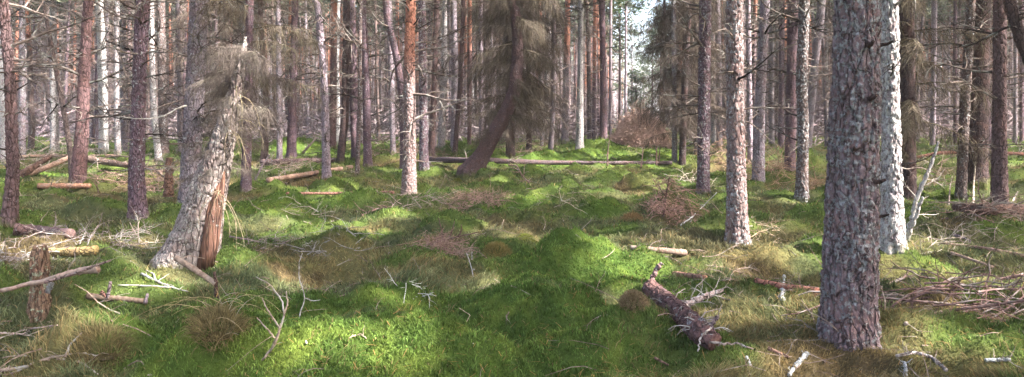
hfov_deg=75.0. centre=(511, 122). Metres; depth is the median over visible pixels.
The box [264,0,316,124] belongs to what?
background pine tree
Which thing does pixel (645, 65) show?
leafy pine tree
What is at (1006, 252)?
fallen branch
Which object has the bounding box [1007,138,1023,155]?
fallen log
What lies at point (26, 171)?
fallen log
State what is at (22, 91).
pine tree
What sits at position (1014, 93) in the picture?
pine tree
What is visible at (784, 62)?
background pine tree
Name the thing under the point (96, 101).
background pine tree
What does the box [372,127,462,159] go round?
brush heap
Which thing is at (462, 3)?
pine tree
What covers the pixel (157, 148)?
pine tree
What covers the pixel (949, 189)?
dead sapling
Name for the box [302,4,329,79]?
background pine tree
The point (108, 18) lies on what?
background pine tree
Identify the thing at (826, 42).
pine tree
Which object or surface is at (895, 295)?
dead twig
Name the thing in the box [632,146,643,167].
dead sapling
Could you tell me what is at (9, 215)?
pine tree
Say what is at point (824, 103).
background pine tree
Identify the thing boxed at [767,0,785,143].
pine tree
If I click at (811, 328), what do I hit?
twig litter
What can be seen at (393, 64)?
background pine tree
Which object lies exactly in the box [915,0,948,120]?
background pine tree
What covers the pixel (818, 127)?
distant woods
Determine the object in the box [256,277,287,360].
dead twig
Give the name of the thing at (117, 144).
pine tree
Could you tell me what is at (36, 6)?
background pine tree
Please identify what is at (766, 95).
background pine tree
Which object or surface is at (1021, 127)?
pine tree
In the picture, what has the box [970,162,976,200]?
dead sapling
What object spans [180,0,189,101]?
background pine tree
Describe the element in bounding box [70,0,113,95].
background pine tree
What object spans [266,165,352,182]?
fallen log
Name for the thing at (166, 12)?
background pine tree
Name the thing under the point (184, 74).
background pine tree
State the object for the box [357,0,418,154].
pine tree
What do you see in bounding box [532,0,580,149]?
background pine tree
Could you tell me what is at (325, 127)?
pine tree
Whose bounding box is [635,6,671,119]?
leafy pine tree
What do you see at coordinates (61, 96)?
pine tree
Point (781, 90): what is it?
pine tree
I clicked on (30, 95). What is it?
background pine tree
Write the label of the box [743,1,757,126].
background pine tree
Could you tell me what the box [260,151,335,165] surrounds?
fallen log
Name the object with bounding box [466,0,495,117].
background pine tree
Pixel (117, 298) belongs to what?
fallen log
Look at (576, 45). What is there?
background pine tree
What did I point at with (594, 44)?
pine tree
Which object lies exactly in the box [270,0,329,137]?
background pine tree
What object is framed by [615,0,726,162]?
spruce tree
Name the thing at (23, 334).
dead twig
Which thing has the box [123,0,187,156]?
pine tree
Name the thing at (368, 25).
background pine tree
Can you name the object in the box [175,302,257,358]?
grass tussock
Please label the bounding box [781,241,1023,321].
brush heap
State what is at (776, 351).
fallen branch
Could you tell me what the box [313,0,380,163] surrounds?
pine tree
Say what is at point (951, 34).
background pine tree
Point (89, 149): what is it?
brush heap
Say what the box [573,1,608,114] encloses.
background pine tree
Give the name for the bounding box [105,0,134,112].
background pine tree
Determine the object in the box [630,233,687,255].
fallen branch
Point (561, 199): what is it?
brush heap
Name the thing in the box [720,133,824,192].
brush heap
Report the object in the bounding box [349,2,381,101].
background pine tree
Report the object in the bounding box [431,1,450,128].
background pine tree
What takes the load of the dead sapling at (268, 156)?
on the ground at (582, 261)
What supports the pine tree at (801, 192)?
on the ground at (582, 261)
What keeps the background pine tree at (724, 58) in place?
on the ground at (582, 261)
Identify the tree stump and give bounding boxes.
[26,244,51,322]
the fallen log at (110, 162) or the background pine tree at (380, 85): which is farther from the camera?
the background pine tree at (380, 85)
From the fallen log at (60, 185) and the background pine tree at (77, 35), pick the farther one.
the background pine tree at (77, 35)
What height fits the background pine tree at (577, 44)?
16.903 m
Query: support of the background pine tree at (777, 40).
on the ground at (582, 261)
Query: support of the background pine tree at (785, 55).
on the ground at (582, 261)
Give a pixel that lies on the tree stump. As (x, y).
(38, 302)
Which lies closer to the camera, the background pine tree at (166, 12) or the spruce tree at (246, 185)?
the spruce tree at (246, 185)
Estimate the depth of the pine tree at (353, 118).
21.89 m
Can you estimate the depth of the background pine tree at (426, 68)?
36.98 m
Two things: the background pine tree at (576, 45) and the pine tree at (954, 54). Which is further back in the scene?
the background pine tree at (576, 45)
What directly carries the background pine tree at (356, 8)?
on the ground at (582, 261)
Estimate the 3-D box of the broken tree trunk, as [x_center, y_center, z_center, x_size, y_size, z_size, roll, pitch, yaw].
[-3.004,0.370,6.979,1.464,2.529,1.360,0,0,0]
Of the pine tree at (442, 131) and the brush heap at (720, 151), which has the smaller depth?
the brush heap at (720, 151)
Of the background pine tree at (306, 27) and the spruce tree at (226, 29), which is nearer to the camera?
the spruce tree at (226, 29)
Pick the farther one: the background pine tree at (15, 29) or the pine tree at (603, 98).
the background pine tree at (15, 29)
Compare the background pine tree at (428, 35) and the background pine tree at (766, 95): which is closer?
the background pine tree at (766, 95)
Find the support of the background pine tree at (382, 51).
on the ground at (582, 261)
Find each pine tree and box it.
[0,0,34,161]
[0,0,102,227]
[1,0,155,189]
[9,0,32,107]
[9,0,64,158]
[10,0,41,84]
[10,0,123,177]
[11,0,67,148]
[25,0,75,133]
[26,12,48,118]
[31,0,62,134]
[31,11,63,132]
[32,0,80,130]
[33,0,78,151]
[44,0,79,135]
[59,0,95,113]
[60,0,197,224]
[61,0,112,141]
[67,0,111,143]
[67,0,126,143]
[68,0,132,153]
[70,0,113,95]
[70,1,157,158]
[71,0,113,102]
[72,9,130,97]
[91,0,113,129]
[94,0,148,144]
[94,0,149,151]
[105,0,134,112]
[108,0,133,141]
[109,0,179,160]
[109,0,184,116]
[119,0,267,203]
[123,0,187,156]
[126,3,157,111]
[146,0,157,138]
[154,13,175,112]
[156,0,188,151]
[165,0,185,121]
[169,0,186,118]
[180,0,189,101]
[206,1,239,108]
[208,0,257,107]
[212,19,244,108]
[218,0,257,78]
[238,0,304,161]
[239,0,275,112]
[253,0,300,158]
[254,0,336,157]
[254,1,284,139]
[255,0,282,98]
[263,0,288,109]
[263,5,284,137]
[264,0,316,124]
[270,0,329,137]
[278,0,361,179]
[285,0,324,137]
[298,0,327,129]
[298,0,342,148]
[300,0,326,130]
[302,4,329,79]
[312,0,357,143]
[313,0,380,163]
[316,0,390,161]
[319,0,388,175]
[320,0,372,119]
[335,0,402,166]
[339,0,386,143]
[340,7,357,137]
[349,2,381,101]
[356,1,379,85]
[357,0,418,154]
[364,0,440,167]
[367,0,385,141]
[368,14,387,115]
[369,15,395,119]
[372,0,404,130]
[372,0,405,137]
[375,0,405,134]
[380,0,460,170]
[381,0,486,195]
[401,0,475,156]
[405,3,440,104]
[415,0,440,124]
[415,1,440,140]
[426,0,450,146]
[427,0,470,148]
[427,0,476,148]
[430,0,466,140]
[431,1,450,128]
[431,1,459,122]
[442,0,484,154]
[448,0,477,137]
[450,2,476,131]
[457,0,485,144]
[458,3,496,110]
[462,0,489,136]
[464,0,502,125]
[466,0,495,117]
[473,32,478,125]
[520,0,564,104]
[530,0,557,145]
[531,3,563,139]
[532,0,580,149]
[546,0,586,143]
[549,0,615,149]
[555,2,564,133]
[562,2,591,116]
[569,0,613,138]
[570,0,592,113]
[570,1,591,112]
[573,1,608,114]
[574,0,633,139]
[584,0,633,135]
[586,0,627,139]
[589,0,626,136]
[605,0,638,124]
[612,0,652,114]
[612,16,648,97]
[614,67,650,123]
[623,66,655,114]
[631,29,666,111]
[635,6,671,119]
[646,0,751,194]
[651,3,691,103]
[701,0,801,246]
[710,0,745,147]
[710,3,725,142]
[711,0,783,162]
[713,0,758,104]
[714,0,817,182]
[714,1,726,137]
[720,0,726,123]
[721,8,756,124]
[743,0,782,133]
[743,0,832,171]
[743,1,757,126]
[745,1,784,141]
[757,0,833,202]
[766,0,811,147]
[767,0,778,136]
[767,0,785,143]
[769,0,826,124]
[773,0,786,139]
[774,0,797,104]
[796,0,831,146]
[807,0,832,119]
[807,0,833,146]
[807,0,933,254]
[809,0,833,134]
[811,0,834,109]
[815,20,880,106]
[816,0,893,351]
[817,1,831,144]
[909,0,1023,203]
[914,0,938,139]
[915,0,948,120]
[915,0,950,107]
[915,0,965,144]
[915,1,941,117]
[917,0,1023,199]
[918,0,1023,190]
[924,1,964,103]
[926,4,963,123]
[929,8,961,101]
[932,0,964,144]
[936,0,965,128]
[938,31,943,125]
[941,0,965,119]
[945,0,1023,95]
[948,3,1020,159]
[990,5,1012,116]
[1007,0,1023,138]
[1007,1,1023,123]
[1007,1,1023,143]
[1007,3,1023,100]
[1007,4,1023,142]
[1007,29,1017,129]
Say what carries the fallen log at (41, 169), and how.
on the ground at (582, 261)
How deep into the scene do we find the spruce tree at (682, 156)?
21.59 m
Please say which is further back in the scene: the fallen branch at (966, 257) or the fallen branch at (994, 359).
the fallen branch at (966, 257)
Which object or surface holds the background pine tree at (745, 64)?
on the ground at (582, 261)
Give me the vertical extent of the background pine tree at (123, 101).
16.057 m
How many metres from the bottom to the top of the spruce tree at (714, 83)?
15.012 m
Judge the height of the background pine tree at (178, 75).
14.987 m
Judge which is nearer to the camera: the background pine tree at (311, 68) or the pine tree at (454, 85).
the pine tree at (454, 85)
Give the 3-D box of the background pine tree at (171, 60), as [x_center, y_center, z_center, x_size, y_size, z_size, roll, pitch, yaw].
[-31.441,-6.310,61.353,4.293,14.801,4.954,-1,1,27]
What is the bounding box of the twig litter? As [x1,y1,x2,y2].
[0,144,1023,376]
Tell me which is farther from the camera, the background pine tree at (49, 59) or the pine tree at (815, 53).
the background pine tree at (49, 59)
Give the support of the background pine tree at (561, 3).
on the ground at (582, 261)
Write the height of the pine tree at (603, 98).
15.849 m
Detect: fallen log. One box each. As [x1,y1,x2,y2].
[2,156,67,178]
[13,212,75,238]
[20,142,113,157]
[20,154,52,177]
[37,178,91,188]
[48,245,98,257]
[85,293,144,303]
[87,154,164,172]
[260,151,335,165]
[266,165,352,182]
[286,186,393,194]
[429,150,671,164]
[642,262,753,351]
[917,142,956,158]
[951,186,1023,222]
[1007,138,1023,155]
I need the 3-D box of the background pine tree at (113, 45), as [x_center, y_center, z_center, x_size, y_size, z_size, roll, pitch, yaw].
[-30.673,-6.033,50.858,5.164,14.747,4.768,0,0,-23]
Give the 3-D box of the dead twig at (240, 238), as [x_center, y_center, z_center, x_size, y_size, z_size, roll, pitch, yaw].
[-2.767,1.501,8.158,2.185,0.186,0.413,0,0,42]
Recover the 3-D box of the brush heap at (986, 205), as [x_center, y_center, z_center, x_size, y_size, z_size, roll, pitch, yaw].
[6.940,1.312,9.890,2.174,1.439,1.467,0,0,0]
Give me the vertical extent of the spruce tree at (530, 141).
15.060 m
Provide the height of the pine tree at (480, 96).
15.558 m
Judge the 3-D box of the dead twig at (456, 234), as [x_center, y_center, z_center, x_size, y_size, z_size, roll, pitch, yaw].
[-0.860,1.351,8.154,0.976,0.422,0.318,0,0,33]
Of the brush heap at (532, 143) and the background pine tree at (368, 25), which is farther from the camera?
the background pine tree at (368, 25)
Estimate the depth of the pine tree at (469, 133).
29.62 m
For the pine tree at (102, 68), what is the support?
on the ground at (582, 261)
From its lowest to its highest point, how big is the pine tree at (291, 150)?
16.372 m
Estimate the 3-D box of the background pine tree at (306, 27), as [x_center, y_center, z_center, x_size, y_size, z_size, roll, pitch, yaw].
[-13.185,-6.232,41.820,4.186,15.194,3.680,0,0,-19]
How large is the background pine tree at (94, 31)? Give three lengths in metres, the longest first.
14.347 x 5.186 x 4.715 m
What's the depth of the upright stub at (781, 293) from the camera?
5.43 m
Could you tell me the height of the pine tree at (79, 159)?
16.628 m
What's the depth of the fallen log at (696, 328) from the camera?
4.50 m
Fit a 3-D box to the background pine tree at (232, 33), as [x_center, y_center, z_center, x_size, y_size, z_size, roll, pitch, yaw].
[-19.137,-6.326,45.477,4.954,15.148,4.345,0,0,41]
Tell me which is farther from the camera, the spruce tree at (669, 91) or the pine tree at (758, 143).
the spruce tree at (669, 91)
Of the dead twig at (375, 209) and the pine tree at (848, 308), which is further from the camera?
the dead twig at (375, 209)
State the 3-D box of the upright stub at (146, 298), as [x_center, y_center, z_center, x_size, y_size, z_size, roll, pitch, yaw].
[-3.130,1.509,5.710,0.035,0.087,0.080,0,0,-16]
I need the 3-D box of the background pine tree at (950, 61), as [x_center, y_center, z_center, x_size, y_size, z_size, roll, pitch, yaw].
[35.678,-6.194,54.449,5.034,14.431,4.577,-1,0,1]
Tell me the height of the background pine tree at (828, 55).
15.715 m
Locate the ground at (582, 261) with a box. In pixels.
[0,127,1023,376]
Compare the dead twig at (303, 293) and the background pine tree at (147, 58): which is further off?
the background pine tree at (147, 58)
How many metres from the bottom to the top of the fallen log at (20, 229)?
0.420 m
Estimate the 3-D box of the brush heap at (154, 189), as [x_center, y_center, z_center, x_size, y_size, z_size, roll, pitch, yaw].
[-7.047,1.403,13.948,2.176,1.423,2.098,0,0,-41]
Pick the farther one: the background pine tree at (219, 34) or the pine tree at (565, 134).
the background pine tree at (219, 34)
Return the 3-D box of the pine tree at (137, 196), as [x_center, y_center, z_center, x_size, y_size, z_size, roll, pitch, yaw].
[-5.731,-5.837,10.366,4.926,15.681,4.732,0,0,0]
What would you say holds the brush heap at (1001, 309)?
on the ground at (582, 261)
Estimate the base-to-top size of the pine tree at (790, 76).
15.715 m
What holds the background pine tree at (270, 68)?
on the ground at (582, 261)
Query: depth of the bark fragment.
5.36 m
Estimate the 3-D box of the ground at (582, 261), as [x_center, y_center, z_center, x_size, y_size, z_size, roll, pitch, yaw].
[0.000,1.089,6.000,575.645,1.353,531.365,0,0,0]
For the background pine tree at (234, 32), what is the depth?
50.68 m
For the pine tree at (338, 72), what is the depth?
32.39 m
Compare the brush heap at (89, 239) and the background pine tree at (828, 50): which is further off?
the background pine tree at (828, 50)
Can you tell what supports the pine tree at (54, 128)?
on the ground at (582, 261)
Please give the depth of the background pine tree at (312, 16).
51.85 m
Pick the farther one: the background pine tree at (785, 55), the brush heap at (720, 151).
the background pine tree at (785, 55)
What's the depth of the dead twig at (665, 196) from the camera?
9.89 m
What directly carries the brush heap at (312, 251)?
on the ground at (582, 261)
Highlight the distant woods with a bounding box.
[11,0,1018,144]
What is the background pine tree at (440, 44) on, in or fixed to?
on the ground at (582, 261)
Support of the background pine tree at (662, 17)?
on the ground at (582, 261)
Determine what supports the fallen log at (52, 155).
on the ground at (582, 261)
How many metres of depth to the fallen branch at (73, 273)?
5.21 m
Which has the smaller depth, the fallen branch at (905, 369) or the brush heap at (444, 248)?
the fallen branch at (905, 369)
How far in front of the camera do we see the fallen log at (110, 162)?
17.28 m
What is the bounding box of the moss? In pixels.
[0,131,1023,376]
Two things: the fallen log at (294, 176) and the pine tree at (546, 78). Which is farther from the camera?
the pine tree at (546, 78)
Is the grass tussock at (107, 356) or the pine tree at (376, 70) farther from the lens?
the pine tree at (376, 70)
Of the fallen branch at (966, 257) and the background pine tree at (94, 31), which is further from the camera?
the background pine tree at (94, 31)
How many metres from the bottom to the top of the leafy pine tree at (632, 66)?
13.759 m
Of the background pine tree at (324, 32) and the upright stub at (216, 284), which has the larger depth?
the background pine tree at (324, 32)
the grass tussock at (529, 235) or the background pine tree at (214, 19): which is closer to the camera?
the grass tussock at (529, 235)
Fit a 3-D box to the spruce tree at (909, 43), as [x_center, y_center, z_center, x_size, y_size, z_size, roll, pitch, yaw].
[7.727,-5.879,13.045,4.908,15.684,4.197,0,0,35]
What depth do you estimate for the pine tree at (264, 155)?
21.57 m
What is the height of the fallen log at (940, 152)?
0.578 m
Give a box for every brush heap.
[0,129,129,168]
[0,212,158,265]
[0,234,71,264]
[75,166,179,192]
[98,211,167,249]
[120,163,179,192]
[239,153,321,172]
[240,224,304,250]
[271,211,384,257]
[280,190,340,223]
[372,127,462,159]
[380,180,459,210]
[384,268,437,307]
[398,225,482,257]
[436,175,516,212]
[496,132,557,152]
[525,187,598,212]
[607,104,679,148]
[636,171,709,225]
[664,168,723,189]
[685,255,758,280]
[690,127,771,169]
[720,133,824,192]
[749,210,796,242]
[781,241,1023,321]
[880,146,956,186]
[905,217,997,253]
[924,165,1023,224]
[930,209,1023,247]
[946,291,1023,322]
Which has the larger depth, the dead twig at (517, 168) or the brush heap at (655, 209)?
the dead twig at (517, 168)
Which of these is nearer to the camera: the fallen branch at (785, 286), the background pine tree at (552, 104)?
the fallen branch at (785, 286)
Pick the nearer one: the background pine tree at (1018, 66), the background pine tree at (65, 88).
the background pine tree at (1018, 66)
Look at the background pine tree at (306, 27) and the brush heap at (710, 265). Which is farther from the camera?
the background pine tree at (306, 27)
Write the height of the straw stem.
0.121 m
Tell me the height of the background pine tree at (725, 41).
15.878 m
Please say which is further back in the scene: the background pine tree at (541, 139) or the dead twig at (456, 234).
the background pine tree at (541, 139)
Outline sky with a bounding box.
[26,0,670,122]
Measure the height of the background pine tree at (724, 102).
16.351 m
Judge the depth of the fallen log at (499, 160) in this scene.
21.14 m
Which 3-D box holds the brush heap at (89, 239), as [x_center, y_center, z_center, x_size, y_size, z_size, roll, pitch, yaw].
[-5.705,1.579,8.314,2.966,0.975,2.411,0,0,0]
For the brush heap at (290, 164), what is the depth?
18.59 m
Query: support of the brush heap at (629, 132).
on the ground at (582, 261)
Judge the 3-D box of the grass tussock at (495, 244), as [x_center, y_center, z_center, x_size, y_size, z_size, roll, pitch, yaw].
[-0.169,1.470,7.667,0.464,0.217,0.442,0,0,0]
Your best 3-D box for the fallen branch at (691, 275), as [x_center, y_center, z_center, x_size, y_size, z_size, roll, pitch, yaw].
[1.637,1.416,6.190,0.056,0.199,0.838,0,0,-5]
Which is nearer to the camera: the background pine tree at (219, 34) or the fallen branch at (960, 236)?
the fallen branch at (960, 236)
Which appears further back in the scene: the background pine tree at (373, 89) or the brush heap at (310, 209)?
the background pine tree at (373, 89)
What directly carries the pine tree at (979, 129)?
on the ground at (582, 261)
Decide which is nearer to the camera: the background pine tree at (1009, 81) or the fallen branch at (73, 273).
the fallen branch at (73, 273)
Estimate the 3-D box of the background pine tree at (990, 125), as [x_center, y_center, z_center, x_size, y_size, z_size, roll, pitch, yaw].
[16.346,-5.828,22.866,4.891,14.819,4.558,-2,-1,-25]
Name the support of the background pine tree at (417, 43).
on the ground at (582, 261)
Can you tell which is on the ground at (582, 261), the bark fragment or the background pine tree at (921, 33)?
the background pine tree at (921, 33)
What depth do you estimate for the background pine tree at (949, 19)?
48.41 m
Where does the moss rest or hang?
on the ground at (582, 261)
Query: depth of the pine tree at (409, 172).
13.92 m
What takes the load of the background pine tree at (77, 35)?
on the ground at (582, 261)
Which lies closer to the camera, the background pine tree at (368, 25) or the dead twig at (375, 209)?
the dead twig at (375, 209)
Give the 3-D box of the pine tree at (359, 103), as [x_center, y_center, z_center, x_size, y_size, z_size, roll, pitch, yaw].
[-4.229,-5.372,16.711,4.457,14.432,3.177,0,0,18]
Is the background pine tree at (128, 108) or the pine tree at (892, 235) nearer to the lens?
the pine tree at (892, 235)
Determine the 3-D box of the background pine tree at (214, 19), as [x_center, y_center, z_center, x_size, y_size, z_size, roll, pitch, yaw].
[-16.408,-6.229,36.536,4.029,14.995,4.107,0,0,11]
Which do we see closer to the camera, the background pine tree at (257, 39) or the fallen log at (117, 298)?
the fallen log at (117, 298)
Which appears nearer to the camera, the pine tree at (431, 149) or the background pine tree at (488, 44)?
the pine tree at (431, 149)
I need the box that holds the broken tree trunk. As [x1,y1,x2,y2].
[148,37,299,269]
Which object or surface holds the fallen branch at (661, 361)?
on the ground at (582, 261)
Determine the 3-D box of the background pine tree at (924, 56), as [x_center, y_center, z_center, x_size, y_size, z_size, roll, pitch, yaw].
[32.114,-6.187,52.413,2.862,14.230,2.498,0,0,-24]
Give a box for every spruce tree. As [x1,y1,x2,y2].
[159,0,275,163]
[186,0,331,192]
[436,0,576,158]
[455,0,571,179]
[472,0,577,150]
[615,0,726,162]
[620,0,698,129]
[635,0,744,165]
[652,1,726,154]
[819,0,1012,201]
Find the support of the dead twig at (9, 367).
on the ground at (582, 261)
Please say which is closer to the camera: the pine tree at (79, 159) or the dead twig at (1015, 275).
the dead twig at (1015, 275)
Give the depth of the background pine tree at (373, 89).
33.64 m
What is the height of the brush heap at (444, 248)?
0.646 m
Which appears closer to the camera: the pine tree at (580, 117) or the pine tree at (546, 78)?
the pine tree at (580, 117)
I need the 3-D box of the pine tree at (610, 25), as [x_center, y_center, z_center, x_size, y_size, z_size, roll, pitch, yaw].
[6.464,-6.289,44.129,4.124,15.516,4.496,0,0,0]
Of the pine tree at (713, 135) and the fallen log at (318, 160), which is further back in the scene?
the pine tree at (713, 135)
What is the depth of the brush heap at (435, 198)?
11.86 m
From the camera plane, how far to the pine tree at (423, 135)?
17.93 m
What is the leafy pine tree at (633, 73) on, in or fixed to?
on the ground at (582, 261)
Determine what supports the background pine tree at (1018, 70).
on the ground at (582, 261)
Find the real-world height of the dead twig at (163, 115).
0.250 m
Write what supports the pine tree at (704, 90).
on the ground at (582, 261)
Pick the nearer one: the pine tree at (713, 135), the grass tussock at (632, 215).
the grass tussock at (632, 215)
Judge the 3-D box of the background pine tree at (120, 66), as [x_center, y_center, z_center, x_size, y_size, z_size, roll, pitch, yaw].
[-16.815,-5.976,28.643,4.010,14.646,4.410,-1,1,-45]
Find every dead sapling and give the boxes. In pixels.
[254,147,277,180]
[297,128,320,153]
[606,134,610,165]
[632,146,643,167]
[903,141,944,242]
[946,176,952,204]
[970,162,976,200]
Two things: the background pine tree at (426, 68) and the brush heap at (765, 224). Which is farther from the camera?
the background pine tree at (426, 68)
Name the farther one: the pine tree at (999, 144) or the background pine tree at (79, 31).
the background pine tree at (79, 31)
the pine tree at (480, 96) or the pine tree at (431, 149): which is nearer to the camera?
the pine tree at (431, 149)
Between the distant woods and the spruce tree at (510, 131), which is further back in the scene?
the distant woods
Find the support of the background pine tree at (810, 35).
on the ground at (582, 261)
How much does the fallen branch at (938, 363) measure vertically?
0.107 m
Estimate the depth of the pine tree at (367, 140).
21.25 m
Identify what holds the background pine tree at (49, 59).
on the ground at (582, 261)
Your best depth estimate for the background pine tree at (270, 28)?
51.27 m
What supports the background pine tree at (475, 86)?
on the ground at (582, 261)
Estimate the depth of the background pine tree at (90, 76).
35.49 m
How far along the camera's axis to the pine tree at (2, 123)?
20.63 m
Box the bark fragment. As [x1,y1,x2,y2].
[45,282,53,293]
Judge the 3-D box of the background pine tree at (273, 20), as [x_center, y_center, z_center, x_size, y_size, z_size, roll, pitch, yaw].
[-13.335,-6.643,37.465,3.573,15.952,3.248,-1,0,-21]
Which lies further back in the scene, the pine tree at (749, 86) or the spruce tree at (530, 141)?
the spruce tree at (530, 141)
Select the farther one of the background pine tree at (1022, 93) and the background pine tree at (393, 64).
the background pine tree at (393, 64)
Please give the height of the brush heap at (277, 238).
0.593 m
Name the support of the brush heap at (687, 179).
on the ground at (582, 261)
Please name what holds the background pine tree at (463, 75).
on the ground at (582, 261)
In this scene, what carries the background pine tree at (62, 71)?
on the ground at (582, 261)
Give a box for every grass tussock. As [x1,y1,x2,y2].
[71,317,136,372]
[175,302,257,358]
[481,241,513,257]
[519,233,537,243]
[616,289,649,313]
[619,211,646,221]
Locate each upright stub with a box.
[106,281,111,298]
[143,293,148,304]
[154,157,179,196]
[213,272,218,297]
[778,274,785,300]
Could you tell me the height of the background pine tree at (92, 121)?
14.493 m
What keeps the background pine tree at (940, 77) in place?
on the ground at (582, 261)
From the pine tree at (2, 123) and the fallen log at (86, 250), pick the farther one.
the pine tree at (2, 123)
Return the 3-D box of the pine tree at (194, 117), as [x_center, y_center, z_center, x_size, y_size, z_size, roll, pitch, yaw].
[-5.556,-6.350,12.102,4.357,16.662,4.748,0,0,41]
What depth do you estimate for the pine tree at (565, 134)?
34.08 m
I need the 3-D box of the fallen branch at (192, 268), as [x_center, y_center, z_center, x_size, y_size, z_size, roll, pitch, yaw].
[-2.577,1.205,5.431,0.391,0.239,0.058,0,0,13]
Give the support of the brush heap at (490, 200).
on the ground at (582, 261)
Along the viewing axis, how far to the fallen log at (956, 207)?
9.87 m
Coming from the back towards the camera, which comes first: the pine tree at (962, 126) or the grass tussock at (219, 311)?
the pine tree at (962, 126)
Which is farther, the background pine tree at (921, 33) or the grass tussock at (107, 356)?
the background pine tree at (921, 33)
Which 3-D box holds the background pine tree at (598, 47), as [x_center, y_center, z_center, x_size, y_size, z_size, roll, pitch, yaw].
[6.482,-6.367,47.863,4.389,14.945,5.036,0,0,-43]
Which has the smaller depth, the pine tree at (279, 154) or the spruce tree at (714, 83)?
the pine tree at (279, 154)
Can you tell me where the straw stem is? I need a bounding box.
[130,304,205,320]
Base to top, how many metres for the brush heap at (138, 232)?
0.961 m
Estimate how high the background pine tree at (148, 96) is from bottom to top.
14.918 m
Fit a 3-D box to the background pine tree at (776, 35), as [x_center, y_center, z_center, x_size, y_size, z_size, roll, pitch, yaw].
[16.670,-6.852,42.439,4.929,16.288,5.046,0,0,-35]
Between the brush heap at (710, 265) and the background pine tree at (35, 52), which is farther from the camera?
the background pine tree at (35, 52)
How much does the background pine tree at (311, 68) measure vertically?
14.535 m
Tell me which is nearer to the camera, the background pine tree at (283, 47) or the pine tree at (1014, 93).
the pine tree at (1014, 93)
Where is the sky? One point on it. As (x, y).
(643, 15)
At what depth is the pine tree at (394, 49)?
20.99 m
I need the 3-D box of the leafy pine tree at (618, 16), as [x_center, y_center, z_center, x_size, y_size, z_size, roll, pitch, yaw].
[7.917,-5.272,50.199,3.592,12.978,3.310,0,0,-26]
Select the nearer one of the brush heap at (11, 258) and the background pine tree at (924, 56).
the brush heap at (11, 258)
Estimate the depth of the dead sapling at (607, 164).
20.96 m
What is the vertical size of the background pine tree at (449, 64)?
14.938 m
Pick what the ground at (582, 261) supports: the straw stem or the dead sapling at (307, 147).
the dead sapling at (307, 147)
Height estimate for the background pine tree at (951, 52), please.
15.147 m
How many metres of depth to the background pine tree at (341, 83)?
38.98 m
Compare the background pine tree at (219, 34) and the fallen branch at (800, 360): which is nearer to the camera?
the fallen branch at (800, 360)
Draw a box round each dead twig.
[0,324,57,336]
[0,333,111,375]
[118,270,186,291]
[119,105,186,118]
[229,234,318,264]
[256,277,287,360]
[298,253,318,343]
[353,198,393,215]
[437,218,480,242]
[507,162,531,184]
[658,177,669,216]
[680,192,716,225]
[879,266,941,325]
[985,255,1023,291]
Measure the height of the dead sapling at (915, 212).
1.301 m
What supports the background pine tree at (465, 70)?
on the ground at (582, 261)
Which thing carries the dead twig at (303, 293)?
on the ground at (582, 261)
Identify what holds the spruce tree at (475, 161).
on the ground at (582, 261)
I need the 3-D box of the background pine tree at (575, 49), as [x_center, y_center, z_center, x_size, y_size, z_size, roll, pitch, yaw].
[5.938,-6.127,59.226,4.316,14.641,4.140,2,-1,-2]
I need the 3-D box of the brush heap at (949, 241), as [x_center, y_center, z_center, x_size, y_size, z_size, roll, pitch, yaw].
[5.325,1.449,8.475,1.355,0.796,1.718,0,0,0]
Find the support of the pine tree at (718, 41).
on the ground at (582, 261)
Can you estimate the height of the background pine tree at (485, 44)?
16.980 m
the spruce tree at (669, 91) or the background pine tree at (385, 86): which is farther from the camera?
the background pine tree at (385, 86)
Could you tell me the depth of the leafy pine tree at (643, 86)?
91.63 m
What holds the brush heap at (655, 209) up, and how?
on the ground at (582, 261)
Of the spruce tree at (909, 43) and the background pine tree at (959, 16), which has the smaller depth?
the spruce tree at (909, 43)
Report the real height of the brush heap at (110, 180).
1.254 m
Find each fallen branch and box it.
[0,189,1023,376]
[44,252,117,283]
[174,255,215,284]
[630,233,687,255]
[654,357,668,365]
[672,271,707,278]
[754,270,819,296]
[767,339,796,366]
[787,351,810,376]
[895,340,947,371]
[897,358,911,375]
[942,235,1023,257]
[949,251,1001,267]
[953,233,969,241]
[984,347,1014,362]
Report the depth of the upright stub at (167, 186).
12.54 m
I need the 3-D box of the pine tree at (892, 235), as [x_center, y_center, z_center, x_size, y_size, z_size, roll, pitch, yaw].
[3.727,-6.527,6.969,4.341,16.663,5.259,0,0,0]
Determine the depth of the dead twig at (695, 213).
9.88 m
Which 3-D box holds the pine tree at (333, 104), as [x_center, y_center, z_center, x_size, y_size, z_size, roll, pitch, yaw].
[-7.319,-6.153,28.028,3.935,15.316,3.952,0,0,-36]
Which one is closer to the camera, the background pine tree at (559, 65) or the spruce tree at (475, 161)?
the spruce tree at (475, 161)
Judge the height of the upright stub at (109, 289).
0.153 m
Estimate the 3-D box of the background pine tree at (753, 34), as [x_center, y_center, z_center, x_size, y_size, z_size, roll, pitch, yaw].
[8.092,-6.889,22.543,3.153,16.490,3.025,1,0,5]
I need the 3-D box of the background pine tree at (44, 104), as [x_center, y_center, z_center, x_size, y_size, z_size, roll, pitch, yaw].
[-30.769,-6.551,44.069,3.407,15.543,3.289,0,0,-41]
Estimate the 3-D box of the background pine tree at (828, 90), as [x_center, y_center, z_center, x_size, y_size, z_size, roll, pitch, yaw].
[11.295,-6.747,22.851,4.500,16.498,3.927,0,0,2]
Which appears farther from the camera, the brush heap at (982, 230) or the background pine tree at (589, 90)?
the background pine tree at (589, 90)
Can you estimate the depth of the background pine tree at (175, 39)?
44.81 m

